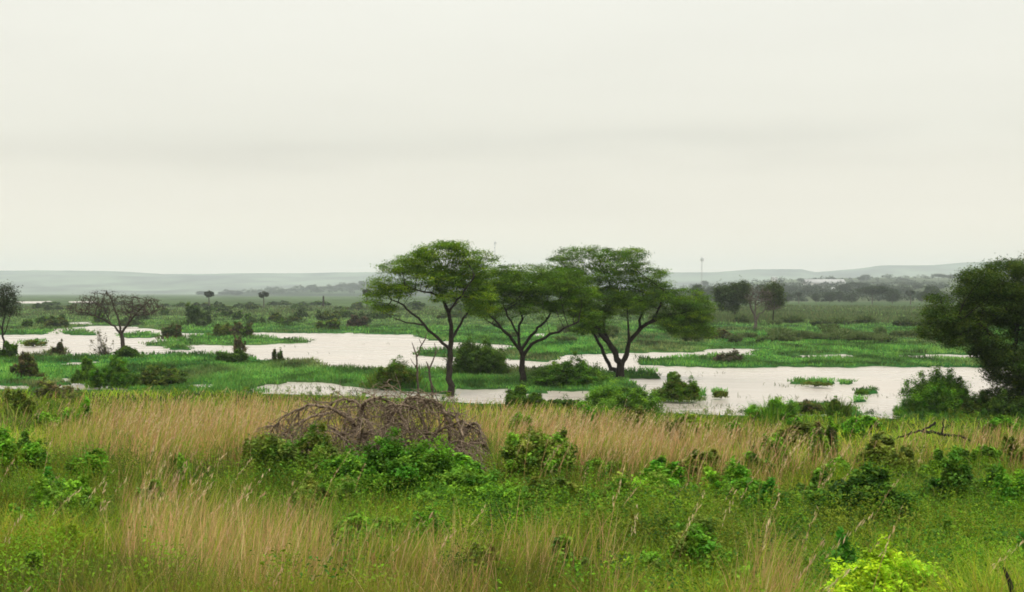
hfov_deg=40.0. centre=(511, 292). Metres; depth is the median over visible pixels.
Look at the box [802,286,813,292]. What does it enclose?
round tree
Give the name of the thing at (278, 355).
bush
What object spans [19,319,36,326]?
bush
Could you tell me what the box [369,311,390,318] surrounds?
scrub bush
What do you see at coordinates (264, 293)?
palm tree
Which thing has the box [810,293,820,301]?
round tree
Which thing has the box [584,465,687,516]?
bush
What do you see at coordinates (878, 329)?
marsh clump
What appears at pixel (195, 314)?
bush
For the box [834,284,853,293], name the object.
round tree
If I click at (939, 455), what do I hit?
weed clump
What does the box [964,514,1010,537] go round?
weed clump
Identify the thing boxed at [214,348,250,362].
bush
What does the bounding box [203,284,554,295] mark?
hills
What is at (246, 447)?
weed clump
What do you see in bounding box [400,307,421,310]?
scrub bush
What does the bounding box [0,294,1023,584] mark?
ground
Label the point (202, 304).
scrub bush
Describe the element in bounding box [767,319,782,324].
marsh clump
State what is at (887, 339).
marsh clump
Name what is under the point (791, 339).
marsh clump
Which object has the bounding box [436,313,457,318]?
scrub bush
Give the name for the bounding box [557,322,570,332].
marsh clump
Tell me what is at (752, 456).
weed clump
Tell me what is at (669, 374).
bush
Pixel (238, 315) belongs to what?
scrub bush
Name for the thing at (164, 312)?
scrub bush
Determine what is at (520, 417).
weed clump
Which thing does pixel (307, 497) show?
weed clump
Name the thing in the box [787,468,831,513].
weed clump
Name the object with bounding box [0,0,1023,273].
sky
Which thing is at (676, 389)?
bush
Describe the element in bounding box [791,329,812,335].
marsh clump
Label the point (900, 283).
woodland
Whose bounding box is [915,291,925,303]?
round tree
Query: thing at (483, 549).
weed clump
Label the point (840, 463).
weed clump
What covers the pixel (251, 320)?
scrub bush
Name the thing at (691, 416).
weed clump
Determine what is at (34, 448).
bush
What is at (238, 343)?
bush
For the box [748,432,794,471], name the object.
bush
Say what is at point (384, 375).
bush
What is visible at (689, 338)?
marsh clump
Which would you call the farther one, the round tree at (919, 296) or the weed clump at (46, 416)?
the round tree at (919, 296)
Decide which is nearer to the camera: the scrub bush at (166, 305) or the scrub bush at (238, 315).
the scrub bush at (238, 315)
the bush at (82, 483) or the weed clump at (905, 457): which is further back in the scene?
the weed clump at (905, 457)
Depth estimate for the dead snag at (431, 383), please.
80.14 m
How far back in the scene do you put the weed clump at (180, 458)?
19.50 m
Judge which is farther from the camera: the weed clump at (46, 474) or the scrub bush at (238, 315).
the scrub bush at (238, 315)
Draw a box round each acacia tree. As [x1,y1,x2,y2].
[356,239,508,396]
[455,262,611,382]
[546,244,720,376]
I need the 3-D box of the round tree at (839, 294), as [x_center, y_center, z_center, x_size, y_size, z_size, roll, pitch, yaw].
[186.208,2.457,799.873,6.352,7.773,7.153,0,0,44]
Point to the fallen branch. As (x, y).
(923, 430)
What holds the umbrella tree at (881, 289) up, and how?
on the ground at (194, 298)
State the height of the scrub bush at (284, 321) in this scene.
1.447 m
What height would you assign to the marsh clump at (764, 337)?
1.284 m
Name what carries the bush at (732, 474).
on the ground at (194, 298)
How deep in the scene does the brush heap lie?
23.65 m
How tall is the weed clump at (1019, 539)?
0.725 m
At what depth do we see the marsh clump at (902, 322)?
251.90 m
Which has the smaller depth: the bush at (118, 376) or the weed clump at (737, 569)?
the weed clump at (737, 569)
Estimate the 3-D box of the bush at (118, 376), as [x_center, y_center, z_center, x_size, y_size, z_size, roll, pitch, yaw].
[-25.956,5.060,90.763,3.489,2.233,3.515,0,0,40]
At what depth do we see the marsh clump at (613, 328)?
202.68 m
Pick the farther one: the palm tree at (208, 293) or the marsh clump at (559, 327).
the palm tree at (208, 293)
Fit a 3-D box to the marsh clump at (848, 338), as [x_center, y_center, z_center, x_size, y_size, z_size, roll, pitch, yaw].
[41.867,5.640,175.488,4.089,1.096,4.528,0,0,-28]
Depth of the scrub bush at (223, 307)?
445.89 m
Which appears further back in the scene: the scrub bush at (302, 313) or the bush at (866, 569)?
the scrub bush at (302, 313)
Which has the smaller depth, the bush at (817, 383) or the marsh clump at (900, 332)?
the bush at (817, 383)
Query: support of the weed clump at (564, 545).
on the ground at (194, 298)
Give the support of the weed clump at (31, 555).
on the ground at (194, 298)
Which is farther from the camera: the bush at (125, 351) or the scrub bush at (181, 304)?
the scrub bush at (181, 304)
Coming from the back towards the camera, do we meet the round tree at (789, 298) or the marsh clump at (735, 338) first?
the round tree at (789, 298)
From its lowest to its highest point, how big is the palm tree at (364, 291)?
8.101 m
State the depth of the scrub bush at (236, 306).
518.94 m
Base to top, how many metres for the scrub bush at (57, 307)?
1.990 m
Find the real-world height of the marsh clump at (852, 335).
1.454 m
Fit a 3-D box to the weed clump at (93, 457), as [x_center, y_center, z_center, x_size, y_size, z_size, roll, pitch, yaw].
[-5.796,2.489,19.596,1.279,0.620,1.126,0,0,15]
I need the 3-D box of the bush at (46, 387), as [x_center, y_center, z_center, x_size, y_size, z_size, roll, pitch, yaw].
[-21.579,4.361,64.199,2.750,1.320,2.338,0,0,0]
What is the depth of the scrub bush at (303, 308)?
438.77 m
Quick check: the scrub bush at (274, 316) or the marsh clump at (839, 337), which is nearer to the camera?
the marsh clump at (839, 337)
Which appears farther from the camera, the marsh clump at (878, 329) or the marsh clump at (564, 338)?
the marsh clump at (878, 329)
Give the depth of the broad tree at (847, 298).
769.53 m
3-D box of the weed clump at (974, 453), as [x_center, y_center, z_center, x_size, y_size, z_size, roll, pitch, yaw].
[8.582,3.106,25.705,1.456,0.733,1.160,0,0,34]
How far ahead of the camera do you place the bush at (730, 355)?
122.98 m
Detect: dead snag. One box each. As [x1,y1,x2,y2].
[410,332,427,395]
[426,343,437,399]
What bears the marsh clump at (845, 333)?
on the water
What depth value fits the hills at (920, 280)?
2170.48 m
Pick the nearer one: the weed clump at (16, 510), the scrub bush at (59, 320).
the weed clump at (16, 510)
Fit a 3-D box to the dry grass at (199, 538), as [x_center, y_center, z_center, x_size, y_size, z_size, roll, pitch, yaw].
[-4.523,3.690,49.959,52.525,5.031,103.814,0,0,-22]
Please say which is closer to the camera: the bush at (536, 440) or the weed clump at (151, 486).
the weed clump at (151, 486)
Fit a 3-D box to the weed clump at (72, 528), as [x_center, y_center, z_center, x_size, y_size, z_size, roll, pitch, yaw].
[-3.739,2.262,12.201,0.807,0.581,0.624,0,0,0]
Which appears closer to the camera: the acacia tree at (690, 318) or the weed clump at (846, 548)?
the weed clump at (846, 548)
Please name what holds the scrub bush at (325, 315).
on the ground at (194, 298)
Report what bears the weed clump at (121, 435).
on the ground at (194, 298)
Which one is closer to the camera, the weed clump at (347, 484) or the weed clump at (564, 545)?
the weed clump at (564, 545)
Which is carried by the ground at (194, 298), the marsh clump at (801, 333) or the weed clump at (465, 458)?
the weed clump at (465, 458)
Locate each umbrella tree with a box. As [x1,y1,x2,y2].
[844,282,870,289]
[852,284,890,303]
[931,273,944,280]
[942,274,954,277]
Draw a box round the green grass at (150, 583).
[0,384,1023,591]
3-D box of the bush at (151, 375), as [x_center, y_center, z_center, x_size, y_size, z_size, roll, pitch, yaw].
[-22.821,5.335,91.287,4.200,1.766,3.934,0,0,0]
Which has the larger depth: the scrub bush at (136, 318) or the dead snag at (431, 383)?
the scrub bush at (136, 318)
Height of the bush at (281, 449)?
1.060 m
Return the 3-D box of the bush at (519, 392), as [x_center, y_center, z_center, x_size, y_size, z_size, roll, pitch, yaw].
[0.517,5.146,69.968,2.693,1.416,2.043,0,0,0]
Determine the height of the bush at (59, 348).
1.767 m
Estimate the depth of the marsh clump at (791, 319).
272.58 m
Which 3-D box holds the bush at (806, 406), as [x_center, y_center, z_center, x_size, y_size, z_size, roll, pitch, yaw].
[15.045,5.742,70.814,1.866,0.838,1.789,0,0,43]
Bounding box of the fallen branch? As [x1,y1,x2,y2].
[894,419,969,443]
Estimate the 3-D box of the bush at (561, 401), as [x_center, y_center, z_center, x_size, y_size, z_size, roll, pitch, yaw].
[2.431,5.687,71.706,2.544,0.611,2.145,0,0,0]
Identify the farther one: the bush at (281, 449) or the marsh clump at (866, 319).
the marsh clump at (866, 319)
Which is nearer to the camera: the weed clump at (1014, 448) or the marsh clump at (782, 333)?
the weed clump at (1014, 448)
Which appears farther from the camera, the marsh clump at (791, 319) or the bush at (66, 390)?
the marsh clump at (791, 319)
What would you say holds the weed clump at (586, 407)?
on the ground at (194, 298)
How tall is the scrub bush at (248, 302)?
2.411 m
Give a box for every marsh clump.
[506,331,521,337]
[552,335,578,340]
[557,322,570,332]
[595,330,616,337]
[607,323,620,334]
[681,332,704,340]
[725,333,744,341]
[732,313,751,323]
[736,331,758,337]
[754,335,775,342]
[764,327,794,335]
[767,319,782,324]
[768,329,794,337]
[771,333,786,341]
[778,314,806,323]
[785,336,801,341]
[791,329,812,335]
[792,334,814,339]
[809,318,835,325]
[812,334,827,339]
[817,323,844,329]
[822,331,846,340]
[826,317,855,324]
[826,328,856,335]
[826,333,845,339]
[843,334,858,341]
[848,332,866,340]
[852,314,880,323]
[856,335,880,341]
[858,334,870,340]
[870,331,889,334]
[871,326,887,334]
[875,336,899,341]
[889,329,915,336]
[892,316,919,326]
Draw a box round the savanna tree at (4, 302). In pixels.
[0,279,24,348]
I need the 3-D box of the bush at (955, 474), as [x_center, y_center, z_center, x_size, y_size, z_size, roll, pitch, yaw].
[5.740,2.481,18.037,1.640,1.112,1.377,0,0,0]
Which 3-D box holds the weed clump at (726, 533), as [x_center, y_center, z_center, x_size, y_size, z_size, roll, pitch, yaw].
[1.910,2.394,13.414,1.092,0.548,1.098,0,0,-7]
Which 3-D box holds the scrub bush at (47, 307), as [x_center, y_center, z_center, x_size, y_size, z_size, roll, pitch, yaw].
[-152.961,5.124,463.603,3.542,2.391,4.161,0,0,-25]
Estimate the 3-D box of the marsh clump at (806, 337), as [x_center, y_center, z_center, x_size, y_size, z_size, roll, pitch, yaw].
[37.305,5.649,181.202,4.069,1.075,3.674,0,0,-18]
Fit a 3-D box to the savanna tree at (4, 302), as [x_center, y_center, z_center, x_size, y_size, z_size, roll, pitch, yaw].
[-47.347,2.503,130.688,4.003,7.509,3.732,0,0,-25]
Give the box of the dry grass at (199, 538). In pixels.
[0,387,1023,591]
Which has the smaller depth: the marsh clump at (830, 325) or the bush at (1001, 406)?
the bush at (1001, 406)
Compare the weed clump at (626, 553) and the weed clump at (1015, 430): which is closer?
the weed clump at (626, 553)
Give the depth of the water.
111.91 m
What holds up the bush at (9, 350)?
on the ground at (194, 298)
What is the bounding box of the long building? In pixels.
[802,279,845,285]
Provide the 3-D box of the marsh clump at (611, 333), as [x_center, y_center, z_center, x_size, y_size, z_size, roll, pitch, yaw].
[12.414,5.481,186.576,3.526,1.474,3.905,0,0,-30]
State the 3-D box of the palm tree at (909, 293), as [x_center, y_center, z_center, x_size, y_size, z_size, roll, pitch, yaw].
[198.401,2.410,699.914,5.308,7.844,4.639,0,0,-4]
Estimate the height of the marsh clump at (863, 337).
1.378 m
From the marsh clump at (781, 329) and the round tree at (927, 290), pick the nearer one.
the marsh clump at (781, 329)
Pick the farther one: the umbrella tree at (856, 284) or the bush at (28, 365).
the umbrella tree at (856, 284)
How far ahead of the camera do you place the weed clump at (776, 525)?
14.29 m
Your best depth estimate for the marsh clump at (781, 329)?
188.64 m
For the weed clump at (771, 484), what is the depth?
17.64 m
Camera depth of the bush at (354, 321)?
247.87 m
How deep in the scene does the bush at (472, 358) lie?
104.05 m
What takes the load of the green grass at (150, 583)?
on the ground at (194, 298)
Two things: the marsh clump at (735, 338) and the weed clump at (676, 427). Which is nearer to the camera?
the weed clump at (676, 427)
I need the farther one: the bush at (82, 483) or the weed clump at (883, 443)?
the weed clump at (883, 443)
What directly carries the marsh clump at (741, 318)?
on the water
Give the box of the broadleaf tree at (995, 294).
[906,251,1023,407]
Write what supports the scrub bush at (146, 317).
on the ground at (194, 298)
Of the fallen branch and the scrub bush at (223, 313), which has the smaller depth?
the fallen branch
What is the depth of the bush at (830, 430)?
28.18 m
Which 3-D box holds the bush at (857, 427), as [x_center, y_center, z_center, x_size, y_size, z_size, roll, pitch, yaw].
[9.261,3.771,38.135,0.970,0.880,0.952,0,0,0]
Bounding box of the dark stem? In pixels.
[1003,567,1023,591]
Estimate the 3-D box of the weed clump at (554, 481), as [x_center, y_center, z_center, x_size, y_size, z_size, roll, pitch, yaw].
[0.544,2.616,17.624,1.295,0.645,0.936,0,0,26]
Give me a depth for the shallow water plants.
86.67 m
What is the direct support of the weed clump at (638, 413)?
on the ground at (194, 298)
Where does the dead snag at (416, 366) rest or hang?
on the ground at (194, 298)
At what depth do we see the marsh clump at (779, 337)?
171.85 m
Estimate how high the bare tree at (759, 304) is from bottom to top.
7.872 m
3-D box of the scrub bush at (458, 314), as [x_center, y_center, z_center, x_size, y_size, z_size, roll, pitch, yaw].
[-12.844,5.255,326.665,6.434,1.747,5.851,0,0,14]
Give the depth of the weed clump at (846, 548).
10.75 m
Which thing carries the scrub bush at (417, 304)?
on the ground at (194, 298)
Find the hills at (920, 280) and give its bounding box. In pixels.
[669,277,1012,301]
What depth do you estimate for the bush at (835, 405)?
67.74 m
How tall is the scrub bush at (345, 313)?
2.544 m
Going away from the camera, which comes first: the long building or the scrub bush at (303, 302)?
the scrub bush at (303, 302)
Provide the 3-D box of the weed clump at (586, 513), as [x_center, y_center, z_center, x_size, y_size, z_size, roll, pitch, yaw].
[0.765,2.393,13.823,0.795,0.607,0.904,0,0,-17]
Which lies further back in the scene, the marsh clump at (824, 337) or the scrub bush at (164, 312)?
the scrub bush at (164, 312)
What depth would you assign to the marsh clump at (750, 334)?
185.37 m
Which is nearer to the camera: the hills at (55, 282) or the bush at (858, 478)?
the bush at (858, 478)
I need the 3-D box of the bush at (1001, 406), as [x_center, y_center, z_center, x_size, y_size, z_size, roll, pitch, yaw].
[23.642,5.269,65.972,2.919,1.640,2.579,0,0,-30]
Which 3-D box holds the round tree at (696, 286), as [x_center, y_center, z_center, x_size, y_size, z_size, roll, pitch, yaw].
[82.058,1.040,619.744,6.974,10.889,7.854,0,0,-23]
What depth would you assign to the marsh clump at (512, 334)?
187.40 m
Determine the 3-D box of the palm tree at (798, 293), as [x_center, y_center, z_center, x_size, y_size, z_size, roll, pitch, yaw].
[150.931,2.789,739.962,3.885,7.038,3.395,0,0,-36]
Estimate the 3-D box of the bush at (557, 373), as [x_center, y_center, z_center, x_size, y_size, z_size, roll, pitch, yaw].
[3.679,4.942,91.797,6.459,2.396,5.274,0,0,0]
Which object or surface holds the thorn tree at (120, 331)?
on the ground at (194, 298)
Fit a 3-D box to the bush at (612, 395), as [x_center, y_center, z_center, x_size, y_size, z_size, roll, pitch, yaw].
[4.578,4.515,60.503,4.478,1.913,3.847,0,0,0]
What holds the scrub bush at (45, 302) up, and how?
on the ground at (194, 298)
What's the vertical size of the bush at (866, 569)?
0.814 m
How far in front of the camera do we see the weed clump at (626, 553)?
10.37 m
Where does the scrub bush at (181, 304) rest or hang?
on the ground at (194, 298)
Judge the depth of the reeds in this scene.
410.37 m
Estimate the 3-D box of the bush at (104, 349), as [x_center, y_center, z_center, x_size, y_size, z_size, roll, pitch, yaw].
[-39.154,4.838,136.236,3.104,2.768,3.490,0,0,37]
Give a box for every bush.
[0,340,19,358]
[0,425,57,479]
[7,351,46,376]
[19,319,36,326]
[22,340,46,346]
[25,473,111,530]
[30,376,69,400]
[32,303,52,308]
[34,316,47,323]
[41,301,56,304]
[42,305,53,310]
[44,315,72,327]
[50,338,66,355]
[52,305,63,309]
[54,384,83,402]
[62,395,91,429]
[70,356,94,383]
[82,354,140,388]
[90,330,114,354]
[91,311,108,323]
[112,345,149,357]
[116,319,131,325]
[122,316,143,320]
[129,361,192,386]
[130,320,141,324]
[140,312,150,318]
[153,323,186,338]
[158,303,175,306]
[159,307,169,315]
[169,302,212,324]
[176,302,185,306]
[191,302,210,306]
[192,319,206,326]
[203,305,222,311]
[205,322,231,335]
[213,311,234,317]
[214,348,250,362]
[215,305,231,311]
[228,321,253,336]
[231,310,254,319]
[231,334,247,351]
[232,304,244,308]
[234,418,356,487]
[237,301,260,305]
[242,317,266,324]
[245,303,255,309]
[264,301,291,304]
[267,312,283,320]
[270,347,284,360]
[271,318,293,324]
[284,316,305,321]
[292,301,309,304]
[293,310,310,317]
[297,306,311,310]
[309,300,331,304]
[314,318,342,329]
[316,310,342,320]
[318,427,460,508]
[340,309,354,317]
[345,306,365,309]
[346,314,369,326]
[351,301,361,306]
[357,355,426,388]
[358,312,371,323]
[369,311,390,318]
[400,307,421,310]
[407,301,425,307]
[407,463,544,523]
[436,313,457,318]
[438,333,513,374]
[454,312,468,317]
[495,422,587,485]
[503,382,547,407]
[524,350,613,386]
[543,398,580,408]
[572,375,668,418]
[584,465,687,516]
[635,512,732,584]
[649,371,708,401]
[663,371,675,386]
[686,455,767,513]
[707,328,731,338]
[712,348,757,361]
[712,390,728,397]
[739,396,804,422]
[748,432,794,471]
[797,381,832,386]
[797,399,825,414]
[802,460,923,541]
[804,415,840,464]
[816,532,963,591]
[819,395,856,418]
[840,416,868,443]
[854,389,870,395]
[896,359,976,417]
[915,445,1005,514]
[954,388,1005,418]
[986,387,1023,419]
[989,460,1023,522]
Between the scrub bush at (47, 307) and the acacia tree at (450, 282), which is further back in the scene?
the scrub bush at (47, 307)
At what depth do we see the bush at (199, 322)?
246.43 m
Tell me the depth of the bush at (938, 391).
68.62 m
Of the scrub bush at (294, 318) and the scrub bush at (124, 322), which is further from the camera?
the scrub bush at (294, 318)
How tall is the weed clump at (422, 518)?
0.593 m
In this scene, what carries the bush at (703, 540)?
on the ground at (194, 298)
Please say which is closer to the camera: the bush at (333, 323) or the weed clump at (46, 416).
the weed clump at (46, 416)
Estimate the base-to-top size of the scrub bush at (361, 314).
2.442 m
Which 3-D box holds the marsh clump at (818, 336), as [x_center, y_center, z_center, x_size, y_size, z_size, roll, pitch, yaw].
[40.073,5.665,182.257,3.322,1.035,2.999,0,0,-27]
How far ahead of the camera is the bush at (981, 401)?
67.69 m
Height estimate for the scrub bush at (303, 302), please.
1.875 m
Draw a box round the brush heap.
[238,374,501,471]
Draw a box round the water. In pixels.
[0,301,1011,417]
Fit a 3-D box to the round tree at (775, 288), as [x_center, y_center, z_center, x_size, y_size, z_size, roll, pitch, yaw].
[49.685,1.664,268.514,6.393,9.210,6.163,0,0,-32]
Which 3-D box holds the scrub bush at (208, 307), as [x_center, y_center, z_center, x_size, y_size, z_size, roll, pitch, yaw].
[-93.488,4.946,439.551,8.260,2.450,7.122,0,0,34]
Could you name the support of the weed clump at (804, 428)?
on the ground at (194, 298)
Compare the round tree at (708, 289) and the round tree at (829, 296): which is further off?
the round tree at (708, 289)
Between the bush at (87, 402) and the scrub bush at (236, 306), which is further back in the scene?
the scrub bush at (236, 306)
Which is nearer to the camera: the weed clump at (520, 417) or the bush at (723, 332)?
the weed clump at (520, 417)
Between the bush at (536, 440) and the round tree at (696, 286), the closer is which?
the bush at (536, 440)
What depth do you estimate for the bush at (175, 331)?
183.35 m
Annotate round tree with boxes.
[691,283,704,300]
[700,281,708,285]
[705,286,714,294]
[757,277,789,319]
[784,293,793,302]
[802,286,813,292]
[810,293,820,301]
[822,291,834,303]
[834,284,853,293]
[835,290,845,302]
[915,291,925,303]
[922,285,942,304]
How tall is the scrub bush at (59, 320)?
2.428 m
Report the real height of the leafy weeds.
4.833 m
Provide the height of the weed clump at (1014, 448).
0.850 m
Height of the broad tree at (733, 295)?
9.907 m
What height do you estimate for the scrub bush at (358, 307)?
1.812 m
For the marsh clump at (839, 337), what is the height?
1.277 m
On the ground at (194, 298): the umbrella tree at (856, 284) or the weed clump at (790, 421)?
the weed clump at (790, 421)
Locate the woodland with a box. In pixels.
[227,274,1022,301]
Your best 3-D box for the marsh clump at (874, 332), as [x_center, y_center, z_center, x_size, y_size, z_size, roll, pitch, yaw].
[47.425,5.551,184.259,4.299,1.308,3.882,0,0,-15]
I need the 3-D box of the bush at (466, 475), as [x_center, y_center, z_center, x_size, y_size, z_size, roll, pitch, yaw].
[-0.367,2.518,17.200,1.841,0.815,1.680,0,0,31]
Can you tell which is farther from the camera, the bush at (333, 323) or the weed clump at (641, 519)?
the bush at (333, 323)
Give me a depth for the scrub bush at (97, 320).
276.31 m
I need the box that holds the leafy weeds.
[0,381,1023,591]
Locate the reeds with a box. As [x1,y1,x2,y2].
[1,304,1022,323]
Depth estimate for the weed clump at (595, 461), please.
21.63 m
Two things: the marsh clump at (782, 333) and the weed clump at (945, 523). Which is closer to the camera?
the weed clump at (945, 523)
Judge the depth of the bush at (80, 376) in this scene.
94.17 m
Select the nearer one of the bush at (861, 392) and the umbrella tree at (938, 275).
the bush at (861, 392)
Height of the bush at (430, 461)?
1.145 m
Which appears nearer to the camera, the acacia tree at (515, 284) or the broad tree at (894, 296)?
the acacia tree at (515, 284)
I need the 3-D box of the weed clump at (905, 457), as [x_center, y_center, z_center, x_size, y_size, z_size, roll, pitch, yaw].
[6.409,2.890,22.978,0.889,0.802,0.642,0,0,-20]
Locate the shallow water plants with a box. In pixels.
[68,341,954,411]
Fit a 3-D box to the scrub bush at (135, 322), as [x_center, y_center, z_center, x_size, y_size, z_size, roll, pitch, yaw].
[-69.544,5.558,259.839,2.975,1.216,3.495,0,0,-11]
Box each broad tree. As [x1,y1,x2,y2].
[709,275,754,316]
[844,292,860,303]
[884,287,900,303]
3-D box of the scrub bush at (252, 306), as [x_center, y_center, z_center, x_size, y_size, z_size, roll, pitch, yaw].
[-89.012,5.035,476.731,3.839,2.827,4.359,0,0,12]
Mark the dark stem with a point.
(1008, 579)
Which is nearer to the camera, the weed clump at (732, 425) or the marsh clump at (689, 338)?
the weed clump at (732, 425)
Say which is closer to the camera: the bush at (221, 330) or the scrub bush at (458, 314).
the bush at (221, 330)
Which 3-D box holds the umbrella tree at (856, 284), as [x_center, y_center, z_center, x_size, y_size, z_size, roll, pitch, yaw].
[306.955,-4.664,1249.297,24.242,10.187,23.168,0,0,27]
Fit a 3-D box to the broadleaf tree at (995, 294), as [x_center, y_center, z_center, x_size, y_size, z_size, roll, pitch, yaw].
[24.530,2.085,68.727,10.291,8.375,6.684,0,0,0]
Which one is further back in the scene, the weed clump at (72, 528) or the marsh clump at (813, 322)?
the marsh clump at (813, 322)
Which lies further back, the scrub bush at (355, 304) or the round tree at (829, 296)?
the round tree at (829, 296)
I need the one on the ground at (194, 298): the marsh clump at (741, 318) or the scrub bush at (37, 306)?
the scrub bush at (37, 306)
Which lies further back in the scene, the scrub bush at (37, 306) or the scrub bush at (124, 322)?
the scrub bush at (37, 306)
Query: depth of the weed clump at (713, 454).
22.31 m
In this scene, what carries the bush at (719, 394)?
on the ground at (194, 298)
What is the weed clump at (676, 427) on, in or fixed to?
on the ground at (194, 298)
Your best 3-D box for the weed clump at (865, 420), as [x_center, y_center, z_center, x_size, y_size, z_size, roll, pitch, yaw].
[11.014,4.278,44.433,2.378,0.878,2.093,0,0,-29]
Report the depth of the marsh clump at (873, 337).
174.07 m
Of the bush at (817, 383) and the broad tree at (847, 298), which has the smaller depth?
the bush at (817, 383)
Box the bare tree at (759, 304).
[742,285,781,327]
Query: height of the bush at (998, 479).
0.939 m
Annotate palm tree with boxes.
[204,290,213,305]
[258,291,268,306]
[362,288,370,308]
[795,291,801,303]
[905,290,915,304]
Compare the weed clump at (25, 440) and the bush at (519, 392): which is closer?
the weed clump at (25, 440)
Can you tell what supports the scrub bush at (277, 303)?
on the ground at (194, 298)
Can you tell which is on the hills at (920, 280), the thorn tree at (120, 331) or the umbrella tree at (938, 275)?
the umbrella tree at (938, 275)
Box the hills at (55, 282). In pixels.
[0,261,1013,293]
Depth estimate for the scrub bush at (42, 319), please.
268.13 m
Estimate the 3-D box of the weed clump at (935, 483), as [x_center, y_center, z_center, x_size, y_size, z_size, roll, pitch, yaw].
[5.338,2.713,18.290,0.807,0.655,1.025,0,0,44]
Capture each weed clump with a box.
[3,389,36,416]
[3,503,39,540]
[3,550,62,586]
[15,430,41,452]
[19,411,66,432]
[25,466,65,507]
[50,522,98,569]
[65,448,122,487]
[106,429,136,446]
[126,478,177,520]
[165,452,194,489]
[241,437,260,469]
[274,485,320,528]
[297,469,369,518]
[326,510,408,553]
[406,506,452,546]
[447,541,498,581]
[453,452,484,473]
[506,411,532,432]
[525,476,591,518]
[541,534,597,586]
[569,505,607,550]
[579,457,624,484]
[581,404,598,424]
[596,550,642,591]
[622,405,645,432]
[623,503,679,558]
[636,455,686,495]
[663,419,686,450]
[676,413,717,436]
[678,448,721,483]
[701,515,751,558]
[708,561,764,591]
[718,451,775,478]
[725,420,747,438]
[741,476,796,520]
[775,513,818,548]
[776,421,825,450]
[786,415,800,428]
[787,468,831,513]
[820,455,852,482]
[828,526,862,580]
[845,415,884,437]
[853,431,898,473]
[891,444,916,483]
[913,477,941,505]
[914,448,951,485]
[927,516,968,560]
[950,444,1008,475]
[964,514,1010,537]
[981,415,1013,435]
[996,531,1023,577]
[1001,434,1023,472]
[1004,424,1023,444]
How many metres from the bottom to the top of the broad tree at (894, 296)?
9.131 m
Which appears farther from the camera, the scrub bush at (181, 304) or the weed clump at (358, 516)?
the scrub bush at (181, 304)
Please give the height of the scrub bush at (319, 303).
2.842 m
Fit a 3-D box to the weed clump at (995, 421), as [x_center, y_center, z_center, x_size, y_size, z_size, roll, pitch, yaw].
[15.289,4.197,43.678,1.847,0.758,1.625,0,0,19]
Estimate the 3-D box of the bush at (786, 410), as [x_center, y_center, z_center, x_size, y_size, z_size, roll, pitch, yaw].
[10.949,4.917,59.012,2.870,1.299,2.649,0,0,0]
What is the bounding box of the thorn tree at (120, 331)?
[64,288,166,346]
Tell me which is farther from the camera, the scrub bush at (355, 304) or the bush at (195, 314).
the scrub bush at (355, 304)
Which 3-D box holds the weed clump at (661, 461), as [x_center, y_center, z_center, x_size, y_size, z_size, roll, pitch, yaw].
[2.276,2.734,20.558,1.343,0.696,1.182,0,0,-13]
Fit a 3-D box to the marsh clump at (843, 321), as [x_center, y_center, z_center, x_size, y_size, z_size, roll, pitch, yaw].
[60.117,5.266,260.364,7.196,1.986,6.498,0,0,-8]
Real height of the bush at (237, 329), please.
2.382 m
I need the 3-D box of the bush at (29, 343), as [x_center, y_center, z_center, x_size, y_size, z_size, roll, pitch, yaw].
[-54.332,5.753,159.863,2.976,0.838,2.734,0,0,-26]

